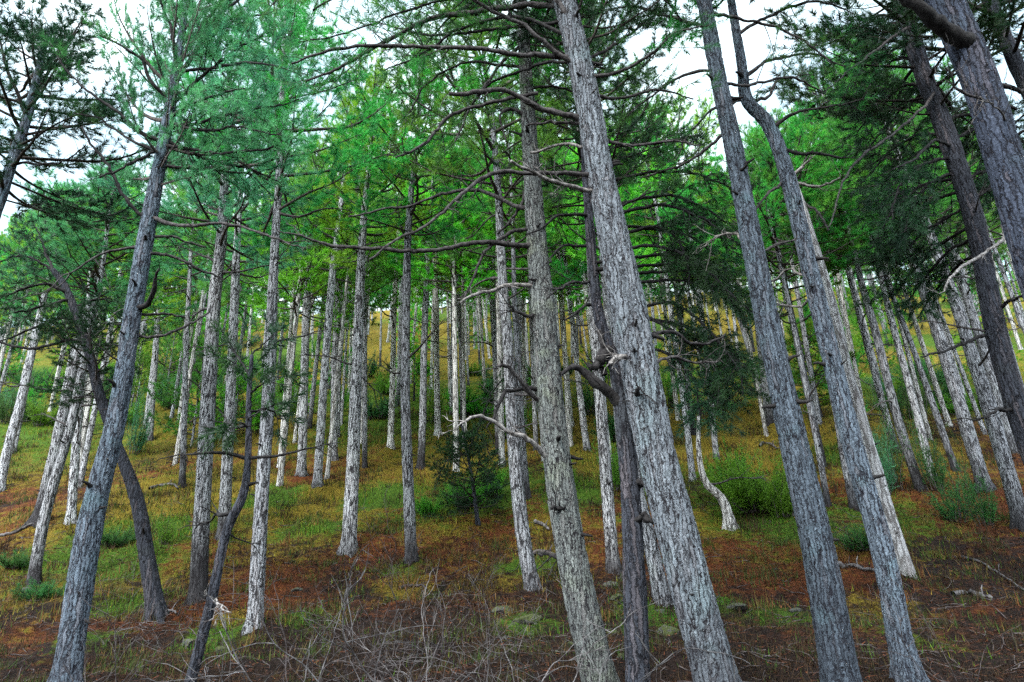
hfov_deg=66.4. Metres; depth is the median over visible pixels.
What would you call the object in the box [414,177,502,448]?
pine tree
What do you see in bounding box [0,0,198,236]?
pine tree
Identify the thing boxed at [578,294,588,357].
pine tree
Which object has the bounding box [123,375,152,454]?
green shrub
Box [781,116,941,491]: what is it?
pine tree
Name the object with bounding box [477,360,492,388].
understory shrub
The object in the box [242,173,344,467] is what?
pine tree
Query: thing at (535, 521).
fallen branch
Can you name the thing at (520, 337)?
pine tree
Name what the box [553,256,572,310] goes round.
pine tree
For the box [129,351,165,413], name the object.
young pine
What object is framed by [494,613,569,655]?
bare shrub
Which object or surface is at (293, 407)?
green shrub
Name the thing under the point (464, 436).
pine sapling
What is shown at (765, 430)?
pine tree
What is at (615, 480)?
green shrub
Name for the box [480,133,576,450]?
pine tree
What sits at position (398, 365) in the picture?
pine tree
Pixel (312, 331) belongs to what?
pine tree
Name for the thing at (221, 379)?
understory shrub
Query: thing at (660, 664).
bare shrub
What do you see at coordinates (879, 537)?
pine tree
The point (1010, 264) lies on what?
pine tree
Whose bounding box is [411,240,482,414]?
pine tree
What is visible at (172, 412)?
pine tree
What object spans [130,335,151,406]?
young pine
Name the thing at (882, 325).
pine tree
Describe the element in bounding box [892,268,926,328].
young pine
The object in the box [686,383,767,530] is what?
pine tree
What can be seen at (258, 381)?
understory shrub
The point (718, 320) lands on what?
pine tree
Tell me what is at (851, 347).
pine tree
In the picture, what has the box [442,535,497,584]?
bare shrub
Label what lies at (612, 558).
pine tree
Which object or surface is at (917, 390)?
pine tree
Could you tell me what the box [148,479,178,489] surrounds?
fallen branch
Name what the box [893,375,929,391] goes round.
understory shrub
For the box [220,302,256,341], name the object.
young pine
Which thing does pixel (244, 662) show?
bare shrub
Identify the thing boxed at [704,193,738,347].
pine tree
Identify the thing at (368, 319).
pine tree
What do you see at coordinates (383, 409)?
understory shrub
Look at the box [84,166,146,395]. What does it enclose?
pine tree
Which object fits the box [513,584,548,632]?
bare shrub
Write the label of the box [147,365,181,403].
understory shrub
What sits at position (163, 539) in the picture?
green shrub
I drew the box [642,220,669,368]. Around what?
pine tree
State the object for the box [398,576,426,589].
fallen branch
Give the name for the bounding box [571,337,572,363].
pine tree
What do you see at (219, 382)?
understory shrub
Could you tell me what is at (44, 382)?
understory shrub
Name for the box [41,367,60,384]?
understory shrub
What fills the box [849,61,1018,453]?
pine tree
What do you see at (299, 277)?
pine tree
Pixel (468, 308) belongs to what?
young pine
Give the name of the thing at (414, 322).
pine tree
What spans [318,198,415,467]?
pine tree
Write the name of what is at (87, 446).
pine tree
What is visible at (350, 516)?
pine tree
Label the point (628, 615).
bare shrub
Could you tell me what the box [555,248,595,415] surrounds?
pine tree
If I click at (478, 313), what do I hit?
pine tree
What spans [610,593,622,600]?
rock
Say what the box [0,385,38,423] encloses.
understory shrub
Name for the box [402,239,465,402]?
pine tree
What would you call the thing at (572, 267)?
pine tree
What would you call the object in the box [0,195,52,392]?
pine tree
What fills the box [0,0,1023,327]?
sky
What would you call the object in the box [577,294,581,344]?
pine tree
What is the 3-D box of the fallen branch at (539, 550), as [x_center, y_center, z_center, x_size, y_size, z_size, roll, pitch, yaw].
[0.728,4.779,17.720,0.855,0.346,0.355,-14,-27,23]
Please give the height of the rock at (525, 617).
0.181 m
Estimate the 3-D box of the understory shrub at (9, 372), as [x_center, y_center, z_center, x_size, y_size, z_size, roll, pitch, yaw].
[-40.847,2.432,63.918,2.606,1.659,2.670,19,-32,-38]
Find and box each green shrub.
[0,544,48,568]
[9,577,65,600]
[25,393,58,426]
[101,521,154,546]
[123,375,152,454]
[152,500,177,544]
[236,378,276,433]
[275,377,299,417]
[414,491,443,515]
[440,475,496,505]
[448,473,471,513]
[465,458,508,497]
[487,398,537,437]
[591,436,620,490]
[692,442,788,515]
[694,435,763,490]
[750,467,793,518]
[831,515,869,551]
[866,375,910,489]
[871,420,900,495]
[898,411,950,490]
[925,451,978,522]
[947,448,1001,525]
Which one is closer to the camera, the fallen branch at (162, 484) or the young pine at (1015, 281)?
the fallen branch at (162, 484)
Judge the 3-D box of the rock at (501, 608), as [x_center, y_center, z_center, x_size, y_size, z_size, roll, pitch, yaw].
[-0.144,4.658,13.448,0.427,0.218,0.410,3,-19,2]
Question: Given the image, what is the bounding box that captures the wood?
[0,248,1015,341]
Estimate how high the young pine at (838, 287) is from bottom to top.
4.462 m
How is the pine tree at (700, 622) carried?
on the ground at (424, 527)
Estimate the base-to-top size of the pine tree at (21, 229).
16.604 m
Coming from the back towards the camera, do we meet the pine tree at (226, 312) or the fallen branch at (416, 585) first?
the pine tree at (226, 312)
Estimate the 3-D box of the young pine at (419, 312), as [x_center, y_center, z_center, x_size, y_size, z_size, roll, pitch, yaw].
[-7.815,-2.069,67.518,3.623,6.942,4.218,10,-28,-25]
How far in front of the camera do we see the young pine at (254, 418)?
36.44 m
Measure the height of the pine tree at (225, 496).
16.481 m
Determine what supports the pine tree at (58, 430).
on the ground at (424, 527)
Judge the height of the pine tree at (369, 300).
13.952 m
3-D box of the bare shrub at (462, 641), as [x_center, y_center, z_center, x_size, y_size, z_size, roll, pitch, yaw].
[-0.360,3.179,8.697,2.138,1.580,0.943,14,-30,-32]
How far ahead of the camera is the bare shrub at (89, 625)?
14.24 m
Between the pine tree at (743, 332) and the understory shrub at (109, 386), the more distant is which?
the understory shrub at (109, 386)
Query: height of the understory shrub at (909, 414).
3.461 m
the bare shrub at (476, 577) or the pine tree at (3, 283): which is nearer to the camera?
the bare shrub at (476, 577)
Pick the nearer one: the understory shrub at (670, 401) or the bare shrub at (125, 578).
the bare shrub at (125, 578)
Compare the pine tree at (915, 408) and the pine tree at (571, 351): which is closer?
the pine tree at (915, 408)
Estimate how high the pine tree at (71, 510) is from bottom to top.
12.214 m
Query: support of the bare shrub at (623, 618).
on the ground at (424, 527)
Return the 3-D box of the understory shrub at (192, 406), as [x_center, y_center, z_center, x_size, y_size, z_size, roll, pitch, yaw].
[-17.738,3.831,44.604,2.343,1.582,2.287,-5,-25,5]
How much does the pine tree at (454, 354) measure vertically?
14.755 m
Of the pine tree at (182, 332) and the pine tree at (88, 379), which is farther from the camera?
the pine tree at (182, 332)
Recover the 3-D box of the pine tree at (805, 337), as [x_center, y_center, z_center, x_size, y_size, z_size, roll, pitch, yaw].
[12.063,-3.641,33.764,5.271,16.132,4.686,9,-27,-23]
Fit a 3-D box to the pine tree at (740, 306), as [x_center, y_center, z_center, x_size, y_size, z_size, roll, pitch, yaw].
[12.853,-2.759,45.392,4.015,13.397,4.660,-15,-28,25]
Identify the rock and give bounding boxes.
[181,639,195,648]
[215,646,234,655]
[291,587,302,591]
[492,605,513,614]
[512,614,542,623]
[602,581,617,587]
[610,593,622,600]
[657,624,678,636]
[726,602,745,610]
[789,607,802,612]
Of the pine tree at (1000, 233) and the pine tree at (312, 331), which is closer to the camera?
the pine tree at (1000, 233)
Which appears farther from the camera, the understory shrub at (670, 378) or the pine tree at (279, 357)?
the pine tree at (279, 357)
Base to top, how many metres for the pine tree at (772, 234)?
12.743 m
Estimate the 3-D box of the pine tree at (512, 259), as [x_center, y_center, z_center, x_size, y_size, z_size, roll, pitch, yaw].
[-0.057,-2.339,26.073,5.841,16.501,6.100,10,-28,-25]
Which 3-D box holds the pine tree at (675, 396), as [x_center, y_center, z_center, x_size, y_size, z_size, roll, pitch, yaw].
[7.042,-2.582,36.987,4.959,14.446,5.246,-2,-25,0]
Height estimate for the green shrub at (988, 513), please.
2.073 m
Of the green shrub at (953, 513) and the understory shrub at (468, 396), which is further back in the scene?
the understory shrub at (468, 396)
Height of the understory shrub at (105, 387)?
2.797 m
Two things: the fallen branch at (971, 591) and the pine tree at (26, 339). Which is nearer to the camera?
the fallen branch at (971, 591)
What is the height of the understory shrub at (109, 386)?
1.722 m
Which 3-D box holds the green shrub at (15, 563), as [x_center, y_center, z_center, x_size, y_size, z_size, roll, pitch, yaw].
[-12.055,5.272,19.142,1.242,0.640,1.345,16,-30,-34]
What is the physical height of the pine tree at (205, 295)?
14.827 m
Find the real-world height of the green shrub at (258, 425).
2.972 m
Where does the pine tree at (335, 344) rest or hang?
on the ground at (424, 527)
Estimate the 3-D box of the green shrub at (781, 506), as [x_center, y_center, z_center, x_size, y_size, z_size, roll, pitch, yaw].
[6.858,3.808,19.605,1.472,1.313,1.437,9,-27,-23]
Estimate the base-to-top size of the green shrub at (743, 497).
2.048 m
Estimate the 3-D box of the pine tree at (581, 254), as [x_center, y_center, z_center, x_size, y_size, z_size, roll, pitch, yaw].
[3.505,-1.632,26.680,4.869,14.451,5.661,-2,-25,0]
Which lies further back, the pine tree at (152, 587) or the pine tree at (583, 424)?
the pine tree at (583, 424)
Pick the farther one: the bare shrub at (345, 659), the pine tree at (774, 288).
the pine tree at (774, 288)
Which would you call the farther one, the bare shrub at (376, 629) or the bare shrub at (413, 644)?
the bare shrub at (413, 644)
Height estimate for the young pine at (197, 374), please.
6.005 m
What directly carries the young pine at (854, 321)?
on the ground at (424, 527)
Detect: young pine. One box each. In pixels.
[0,340,38,381]
[50,339,115,379]
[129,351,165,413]
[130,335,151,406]
[143,332,245,446]
[144,307,190,375]
[147,298,194,361]
[158,317,190,387]
[160,328,202,379]
[190,306,228,345]
[194,354,262,430]
[199,311,222,344]
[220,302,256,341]
[238,305,262,343]
[260,301,297,355]
[276,361,319,412]
[300,313,351,395]
[386,336,432,401]
[388,292,421,340]
[397,290,428,329]
[410,290,440,347]
[450,292,489,354]
[466,296,490,330]
[564,286,586,324]
[579,330,658,379]
[684,352,760,410]
[758,317,857,417]
[784,305,874,411]
[796,276,808,310]
[803,318,865,377]
[831,274,850,301]
[836,277,876,307]
[838,280,907,368]
[870,285,902,313]
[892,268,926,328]
[952,317,1023,376]
[957,278,980,315]
[996,267,1022,322]
[1007,265,1020,294]
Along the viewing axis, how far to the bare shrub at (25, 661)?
7.25 m
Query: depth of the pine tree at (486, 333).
61.59 m
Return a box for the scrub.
[0,379,1023,681]
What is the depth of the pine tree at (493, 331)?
32.59 m
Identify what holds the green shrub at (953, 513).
on the ground at (424, 527)
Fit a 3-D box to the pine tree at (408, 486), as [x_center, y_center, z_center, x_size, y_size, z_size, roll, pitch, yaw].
[-2.739,-1.655,20.928,5.634,15.915,6.207,-2,-25,0]
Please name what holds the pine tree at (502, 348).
on the ground at (424, 527)
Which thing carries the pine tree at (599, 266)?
on the ground at (424, 527)
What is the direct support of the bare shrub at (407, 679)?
on the ground at (424, 527)
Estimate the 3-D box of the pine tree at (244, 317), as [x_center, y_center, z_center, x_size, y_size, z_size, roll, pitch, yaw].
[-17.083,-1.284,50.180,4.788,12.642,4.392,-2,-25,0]
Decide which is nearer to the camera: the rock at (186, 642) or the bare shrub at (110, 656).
the bare shrub at (110, 656)
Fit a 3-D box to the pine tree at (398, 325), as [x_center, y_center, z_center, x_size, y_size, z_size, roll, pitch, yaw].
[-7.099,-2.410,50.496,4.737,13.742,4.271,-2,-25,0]
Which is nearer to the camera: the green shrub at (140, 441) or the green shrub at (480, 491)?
the green shrub at (480, 491)
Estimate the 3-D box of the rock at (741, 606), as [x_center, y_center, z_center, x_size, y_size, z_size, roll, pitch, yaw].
[3.823,4.542,13.326,0.302,0.181,0.404,21,-39,-30]
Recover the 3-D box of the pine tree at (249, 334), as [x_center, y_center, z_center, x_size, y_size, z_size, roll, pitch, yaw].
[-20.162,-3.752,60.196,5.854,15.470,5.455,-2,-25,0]
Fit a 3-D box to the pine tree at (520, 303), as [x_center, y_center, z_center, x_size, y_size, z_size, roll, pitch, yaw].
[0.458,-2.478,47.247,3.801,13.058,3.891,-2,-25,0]
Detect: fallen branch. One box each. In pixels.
[0,522,32,536]
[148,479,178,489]
[168,600,178,613]
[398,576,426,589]
[533,519,548,529]
[533,545,555,554]
[758,440,777,448]
[838,556,874,570]
[950,585,992,598]
[952,556,1023,589]
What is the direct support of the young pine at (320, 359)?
on the ground at (424, 527)
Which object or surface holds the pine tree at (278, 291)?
on the ground at (424, 527)
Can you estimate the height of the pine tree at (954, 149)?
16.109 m
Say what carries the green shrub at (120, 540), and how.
on the ground at (424, 527)
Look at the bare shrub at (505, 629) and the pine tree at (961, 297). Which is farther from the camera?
the pine tree at (961, 297)
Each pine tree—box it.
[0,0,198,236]
[0,152,213,586]
[0,178,109,451]
[0,178,113,491]
[0,184,186,527]
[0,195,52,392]
[0,211,34,339]
[0,213,169,623]
[0,222,64,372]
[0,252,31,320]
[0,254,34,378]
[9,0,332,681]
[16,183,167,524]
[16,272,26,355]
[18,289,54,368]
[36,205,198,487]
[47,255,84,411]
[54,234,79,398]
[55,294,106,404]
[65,179,153,468]
[76,274,129,424]
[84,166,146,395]
[92,2,353,605]
[111,238,224,440]
[118,269,164,397]
[125,223,203,427]
[126,124,247,487]
[146,0,424,635]
[157,211,245,402]
[158,308,338,681]
[159,173,263,465]
[161,72,332,540]
[163,208,242,418]
[163,242,221,417]
[165,241,208,396]
[202,214,289,402]
[207,172,380,486]
[211,212,256,371]
[221,239,267,383]
[234,161,300,436]
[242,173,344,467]
[243,216,254,379]
[244,0,741,681]
[256,140,368,476]
[257,91,415,488]
[258,206,269,380]
[261,222,385,442]
[270,0,619,681]
[275,255,314,395]
[282,254,374,428]
[288,119,428,478]
[295,48,450,557]
[306,30,503,565]
[310,165,382,460]
[311,299,313,357]
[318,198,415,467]
[319,224,380,435]
[320,248,353,394]
[328,336,332,388]
[340,194,381,424]
[342,185,392,354]
[343,150,397,443]
[343,238,393,362]
[350,266,389,318]
[356,125,480,469]
[359,138,432,449]
[368,296,369,334]
[369,0,611,591]
[377,184,423,406]
[378,133,480,436]
[379,241,421,394]
[379,309,381,364]
[382,141,495,471]
[386,317,390,342]
[391,243,421,324]
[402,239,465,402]
[410,255,450,389]
[410,271,430,383]
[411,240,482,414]
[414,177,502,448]
[414,183,495,426]
[423,67,582,499]
[423,128,549,453]
[437,163,569,465]
[445,237,479,384]
[458,0,669,681]
[461,0,783,606]
[467,220,522,376]
[467,238,529,420]
[467,286,490,358]
[470,286,486,391]
[472,202,514,322]
[473,304,475,348]
[476,299,480,364]
[477,290,480,339]
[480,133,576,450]
[484,239,520,404]
[486,0,680,574]
[487,113,573,460]
[495,133,646,459]
[505,135,598,450]
[510,273,528,383]
[516,159,573,361]
[516,281,526,396]
[523,245,587,426]
[524,267,529,365]
[526,203,599,446]
[546,136,671,465]
[550,252,586,398]
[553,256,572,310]
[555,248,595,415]
[555,295,560,348]
[564,180,685,291]
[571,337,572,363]
[572,168,665,356]
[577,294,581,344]
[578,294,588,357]
[579,0,867,681]
[596,96,733,481]
[625,83,753,457]
[626,168,695,420]
[638,165,707,434]
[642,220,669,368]
[644,0,930,681]
[646,224,667,351]
[658,99,874,506]
[658,215,704,368]
[675,170,761,394]
[682,163,788,436]
[685,185,798,426]
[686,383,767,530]
[688,238,722,341]
[692,194,710,326]
[698,171,863,466]
[701,120,895,511]
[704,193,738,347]
[710,237,755,388]
[726,102,821,424]
[742,243,789,287]
[744,282,755,351]
[755,0,1023,463]
[763,217,798,352]
[764,146,909,451]
[770,56,961,471]
[774,128,966,478]
[777,0,1023,299]
[779,218,850,357]
[780,43,997,492]
[781,106,865,410]
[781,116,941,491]
[801,35,1023,531]
[808,67,933,440]
[817,0,1023,123]
[828,218,881,380]
[832,207,952,426]
[839,270,849,309]
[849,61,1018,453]
[865,266,888,345]
[867,266,887,332]
[872,136,986,434]
[886,216,966,399]
[887,160,1006,386]
[911,90,1023,386]
[915,111,1023,331]
[919,144,993,298]
[933,209,970,325]
[943,230,979,315]
[953,221,1023,349]
[961,153,1020,290]
[985,208,1021,294]
[992,227,1009,259]
[995,243,1023,317]
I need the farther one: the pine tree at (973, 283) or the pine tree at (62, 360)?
the pine tree at (62, 360)
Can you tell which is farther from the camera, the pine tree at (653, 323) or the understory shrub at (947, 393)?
the pine tree at (653, 323)
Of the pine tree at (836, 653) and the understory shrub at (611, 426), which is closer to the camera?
the pine tree at (836, 653)
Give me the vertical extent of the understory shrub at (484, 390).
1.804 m
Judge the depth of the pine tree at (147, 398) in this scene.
43.13 m
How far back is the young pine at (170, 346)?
55.45 m
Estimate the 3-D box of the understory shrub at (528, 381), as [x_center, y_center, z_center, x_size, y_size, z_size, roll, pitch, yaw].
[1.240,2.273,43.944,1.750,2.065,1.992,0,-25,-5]
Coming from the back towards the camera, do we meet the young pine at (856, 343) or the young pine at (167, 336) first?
the young pine at (167, 336)
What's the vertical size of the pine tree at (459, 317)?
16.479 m
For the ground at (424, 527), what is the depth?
17.94 m
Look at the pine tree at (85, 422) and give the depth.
32.33 m
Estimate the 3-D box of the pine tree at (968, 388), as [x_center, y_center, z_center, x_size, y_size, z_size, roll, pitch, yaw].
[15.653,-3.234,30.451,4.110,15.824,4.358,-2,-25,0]
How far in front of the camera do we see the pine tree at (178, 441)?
34.48 m
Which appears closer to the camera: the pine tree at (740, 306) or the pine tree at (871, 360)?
the pine tree at (871, 360)
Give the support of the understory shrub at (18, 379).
on the ground at (424, 527)
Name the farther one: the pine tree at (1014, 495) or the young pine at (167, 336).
the young pine at (167, 336)
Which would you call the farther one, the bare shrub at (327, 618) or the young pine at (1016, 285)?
the young pine at (1016, 285)
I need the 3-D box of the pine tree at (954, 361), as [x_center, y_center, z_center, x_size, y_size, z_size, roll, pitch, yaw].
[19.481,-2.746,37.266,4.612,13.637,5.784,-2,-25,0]
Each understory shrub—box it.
[0,360,22,378]
[0,377,18,395]
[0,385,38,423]
[0,386,18,412]
[2,380,28,405]
[7,366,46,383]
[15,393,50,420]
[27,368,47,407]
[29,363,41,394]
[37,373,53,392]
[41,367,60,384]
[93,379,111,403]
[104,370,111,393]
[126,396,143,422]
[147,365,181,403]
[158,383,193,409]
[164,364,177,380]
[187,395,216,416]
[216,364,225,390]
[217,375,243,397]
[237,354,260,374]
[244,374,276,405]
[275,372,298,397]
[276,352,296,371]
[329,377,349,410]
[341,352,351,384]
[348,348,388,376]
[367,365,389,387]
[367,387,399,419]
[373,372,389,395]
[413,353,433,374]
[413,379,446,421]
[442,381,488,407]
[445,396,493,416]
[458,356,492,375]
[474,370,493,401]
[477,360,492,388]
[526,361,531,390]
[560,353,579,374]
[571,373,607,414]
[580,356,609,379]
[589,406,615,442]
[658,357,679,407]
[660,371,696,390]
[790,364,800,380]
[862,367,893,392]
[864,386,908,409]
[885,349,932,419]
[889,349,933,372]
[890,358,934,383]
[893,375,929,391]
[897,361,971,405]
[914,356,966,385]
[935,388,977,414]
[945,385,980,410]
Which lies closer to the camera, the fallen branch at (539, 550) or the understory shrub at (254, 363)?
the fallen branch at (539, 550)
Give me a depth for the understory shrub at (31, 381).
54.08 m
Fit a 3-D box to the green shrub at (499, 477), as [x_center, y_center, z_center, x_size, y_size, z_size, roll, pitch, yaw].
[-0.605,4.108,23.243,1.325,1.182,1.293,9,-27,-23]
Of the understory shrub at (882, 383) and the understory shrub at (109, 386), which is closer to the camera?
the understory shrub at (882, 383)
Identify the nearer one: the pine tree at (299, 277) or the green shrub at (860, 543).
the green shrub at (860, 543)
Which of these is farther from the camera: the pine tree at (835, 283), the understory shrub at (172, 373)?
the understory shrub at (172, 373)
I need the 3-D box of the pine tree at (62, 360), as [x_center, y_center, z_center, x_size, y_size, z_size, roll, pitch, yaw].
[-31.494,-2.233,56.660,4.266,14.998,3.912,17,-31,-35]
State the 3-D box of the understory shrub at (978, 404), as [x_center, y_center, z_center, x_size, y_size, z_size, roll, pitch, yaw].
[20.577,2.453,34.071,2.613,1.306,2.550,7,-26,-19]
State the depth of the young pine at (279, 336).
66.10 m
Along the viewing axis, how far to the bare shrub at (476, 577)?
14.82 m
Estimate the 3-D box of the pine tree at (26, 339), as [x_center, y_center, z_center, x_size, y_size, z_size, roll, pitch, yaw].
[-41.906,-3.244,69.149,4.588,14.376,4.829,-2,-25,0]
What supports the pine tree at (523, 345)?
on the ground at (424, 527)
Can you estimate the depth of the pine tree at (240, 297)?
43.64 m
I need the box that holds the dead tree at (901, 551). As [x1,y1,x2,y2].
[795,147,917,579]
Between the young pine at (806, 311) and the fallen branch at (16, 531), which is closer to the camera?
the fallen branch at (16, 531)
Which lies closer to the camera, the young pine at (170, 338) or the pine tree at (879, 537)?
the pine tree at (879, 537)
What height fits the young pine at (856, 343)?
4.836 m
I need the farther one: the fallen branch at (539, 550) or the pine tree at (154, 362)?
the pine tree at (154, 362)
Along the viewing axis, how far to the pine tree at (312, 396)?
39.44 m
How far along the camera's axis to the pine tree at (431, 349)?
52.30 m
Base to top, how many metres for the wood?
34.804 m
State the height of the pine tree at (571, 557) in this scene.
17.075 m
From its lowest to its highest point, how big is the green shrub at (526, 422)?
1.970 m
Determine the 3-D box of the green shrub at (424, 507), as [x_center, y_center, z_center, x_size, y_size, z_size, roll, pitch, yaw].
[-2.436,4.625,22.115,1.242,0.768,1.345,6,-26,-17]
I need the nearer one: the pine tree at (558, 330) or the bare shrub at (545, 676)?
the bare shrub at (545, 676)
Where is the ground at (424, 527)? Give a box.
[0,281,1023,681]
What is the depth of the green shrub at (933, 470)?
21.02 m
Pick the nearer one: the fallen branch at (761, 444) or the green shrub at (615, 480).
the green shrub at (615, 480)
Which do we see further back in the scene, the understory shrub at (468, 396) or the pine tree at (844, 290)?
the pine tree at (844, 290)
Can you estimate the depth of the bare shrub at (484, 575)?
15.86 m
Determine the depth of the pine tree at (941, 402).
30.70 m
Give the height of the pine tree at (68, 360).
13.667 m
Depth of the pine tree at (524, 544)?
18.27 m
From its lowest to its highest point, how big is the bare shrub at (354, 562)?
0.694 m
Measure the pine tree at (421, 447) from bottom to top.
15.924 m
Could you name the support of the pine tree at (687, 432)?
on the ground at (424, 527)
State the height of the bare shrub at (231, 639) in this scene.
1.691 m
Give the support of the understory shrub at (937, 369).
on the ground at (424, 527)
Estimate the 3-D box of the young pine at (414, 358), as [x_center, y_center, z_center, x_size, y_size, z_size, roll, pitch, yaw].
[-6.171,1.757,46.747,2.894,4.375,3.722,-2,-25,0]
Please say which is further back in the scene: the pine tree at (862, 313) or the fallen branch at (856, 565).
the pine tree at (862, 313)
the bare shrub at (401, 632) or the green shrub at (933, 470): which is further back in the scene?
the green shrub at (933, 470)
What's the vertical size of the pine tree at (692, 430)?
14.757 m
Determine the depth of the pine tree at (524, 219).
31.35 m
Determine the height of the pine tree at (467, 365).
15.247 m
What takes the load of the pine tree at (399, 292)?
on the ground at (424, 527)
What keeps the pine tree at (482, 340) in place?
on the ground at (424, 527)
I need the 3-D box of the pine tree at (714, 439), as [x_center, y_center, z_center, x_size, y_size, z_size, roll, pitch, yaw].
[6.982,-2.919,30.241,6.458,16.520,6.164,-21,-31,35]
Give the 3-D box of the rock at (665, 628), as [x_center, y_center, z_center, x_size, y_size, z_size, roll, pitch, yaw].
[2.222,4.212,11.245,0.375,0.301,0.410,-1,-30,-16]
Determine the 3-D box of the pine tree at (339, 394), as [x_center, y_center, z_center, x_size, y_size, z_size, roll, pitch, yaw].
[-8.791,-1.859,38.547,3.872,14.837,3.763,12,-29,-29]
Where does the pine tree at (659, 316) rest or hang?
on the ground at (424, 527)
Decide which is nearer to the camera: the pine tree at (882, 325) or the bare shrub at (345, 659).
the bare shrub at (345, 659)
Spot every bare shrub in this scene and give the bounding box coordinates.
[15,661,118,681]
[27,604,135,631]
[44,601,158,681]
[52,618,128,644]
[62,552,212,681]
[97,557,158,600]
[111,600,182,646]
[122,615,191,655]
[140,632,436,681]
[165,546,451,681]
[166,592,216,630]
[182,563,423,681]
[188,564,287,681]
[206,578,440,681]
[268,573,524,681]
[299,596,358,638]
[308,479,511,679]
[313,559,468,681]
[325,537,382,571]
[333,652,489,681]
[375,556,533,681]
[380,570,622,681]
[382,618,432,655]
[387,556,452,607]
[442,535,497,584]
[458,555,504,594]
[458,556,504,585]
[473,564,666,681]
[478,600,543,647]
[492,598,553,653]
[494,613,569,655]
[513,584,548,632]
[556,563,749,681]
[601,594,680,643]
[852,570,1023,681]
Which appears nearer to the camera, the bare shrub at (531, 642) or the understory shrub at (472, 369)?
the bare shrub at (531, 642)
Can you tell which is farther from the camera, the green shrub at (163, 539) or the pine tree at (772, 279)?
the pine tree at (772, 279)
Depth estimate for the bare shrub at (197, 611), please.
13.42 m
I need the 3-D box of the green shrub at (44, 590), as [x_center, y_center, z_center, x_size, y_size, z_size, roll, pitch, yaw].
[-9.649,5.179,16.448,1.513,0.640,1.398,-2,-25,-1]
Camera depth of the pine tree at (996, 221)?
34.02 m
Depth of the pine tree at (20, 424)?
38.21 m
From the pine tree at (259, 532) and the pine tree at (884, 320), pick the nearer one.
the pine tree at (259, 532)
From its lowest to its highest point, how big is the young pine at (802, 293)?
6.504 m
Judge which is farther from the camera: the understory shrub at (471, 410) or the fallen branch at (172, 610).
the understory shrub at (471, 410)
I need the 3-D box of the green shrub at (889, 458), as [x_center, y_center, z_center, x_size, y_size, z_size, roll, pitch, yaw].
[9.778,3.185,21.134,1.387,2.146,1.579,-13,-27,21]
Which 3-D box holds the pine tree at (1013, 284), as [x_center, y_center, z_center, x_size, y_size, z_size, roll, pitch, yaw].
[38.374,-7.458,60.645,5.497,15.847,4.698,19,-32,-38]
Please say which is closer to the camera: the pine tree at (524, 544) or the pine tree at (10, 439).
the pine tree at (524, 544)
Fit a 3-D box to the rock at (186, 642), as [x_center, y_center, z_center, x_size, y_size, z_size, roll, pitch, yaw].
[-5.246,5.024,12.924,0.402,0.214,0.341,-15,-21,37]
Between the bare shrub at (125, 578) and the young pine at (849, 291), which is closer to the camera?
the bare shrub at (125, 578)
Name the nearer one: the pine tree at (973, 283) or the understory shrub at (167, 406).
the pine tree at (973, 283)
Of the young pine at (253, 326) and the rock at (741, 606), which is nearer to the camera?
the rock at (741, 606)
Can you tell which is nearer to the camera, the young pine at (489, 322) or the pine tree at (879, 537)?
the pine tree at (879, 537)
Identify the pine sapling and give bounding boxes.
[420,364,522,525]
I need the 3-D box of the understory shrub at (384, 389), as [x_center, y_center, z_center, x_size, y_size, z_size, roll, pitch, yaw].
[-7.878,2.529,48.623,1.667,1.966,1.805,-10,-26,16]
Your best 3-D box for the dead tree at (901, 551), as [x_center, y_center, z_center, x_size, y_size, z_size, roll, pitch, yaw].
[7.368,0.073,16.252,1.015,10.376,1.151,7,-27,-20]
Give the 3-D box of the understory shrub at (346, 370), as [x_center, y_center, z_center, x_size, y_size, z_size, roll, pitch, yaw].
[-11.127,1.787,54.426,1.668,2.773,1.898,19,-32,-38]
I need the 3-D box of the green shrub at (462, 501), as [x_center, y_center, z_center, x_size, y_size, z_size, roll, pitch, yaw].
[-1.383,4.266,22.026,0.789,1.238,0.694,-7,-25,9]
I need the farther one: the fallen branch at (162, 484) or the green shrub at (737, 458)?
the fallen branch at (162, 484)
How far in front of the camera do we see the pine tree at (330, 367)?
53.05 m
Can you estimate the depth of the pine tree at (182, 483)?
29.64 m
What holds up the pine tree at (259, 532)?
on the ground at (424, 527)
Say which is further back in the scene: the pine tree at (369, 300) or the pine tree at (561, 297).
the pine tree at (369, 300)
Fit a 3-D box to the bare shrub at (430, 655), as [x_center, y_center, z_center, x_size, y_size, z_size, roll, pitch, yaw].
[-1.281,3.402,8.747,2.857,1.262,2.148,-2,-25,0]
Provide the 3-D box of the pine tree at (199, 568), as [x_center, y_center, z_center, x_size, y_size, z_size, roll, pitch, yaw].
[-7.057,-1.855,18.477,6.373,16.498,6.487,-2,-25,0]
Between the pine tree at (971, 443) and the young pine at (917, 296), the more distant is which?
the young pine at (917, 296)
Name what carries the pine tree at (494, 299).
on the ground at (424, 527)
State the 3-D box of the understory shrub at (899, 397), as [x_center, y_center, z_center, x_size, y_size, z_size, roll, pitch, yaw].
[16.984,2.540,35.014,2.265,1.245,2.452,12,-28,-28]
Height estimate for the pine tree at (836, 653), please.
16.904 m
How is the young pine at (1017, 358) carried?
on the ground at (424, 527)
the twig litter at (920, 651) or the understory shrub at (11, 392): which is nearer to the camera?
the twig litter at (920, 651)
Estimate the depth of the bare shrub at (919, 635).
8.16 m
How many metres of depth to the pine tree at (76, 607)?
12.50 m
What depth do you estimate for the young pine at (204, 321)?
69.77 m
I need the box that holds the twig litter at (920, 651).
[0,459,1023,681]

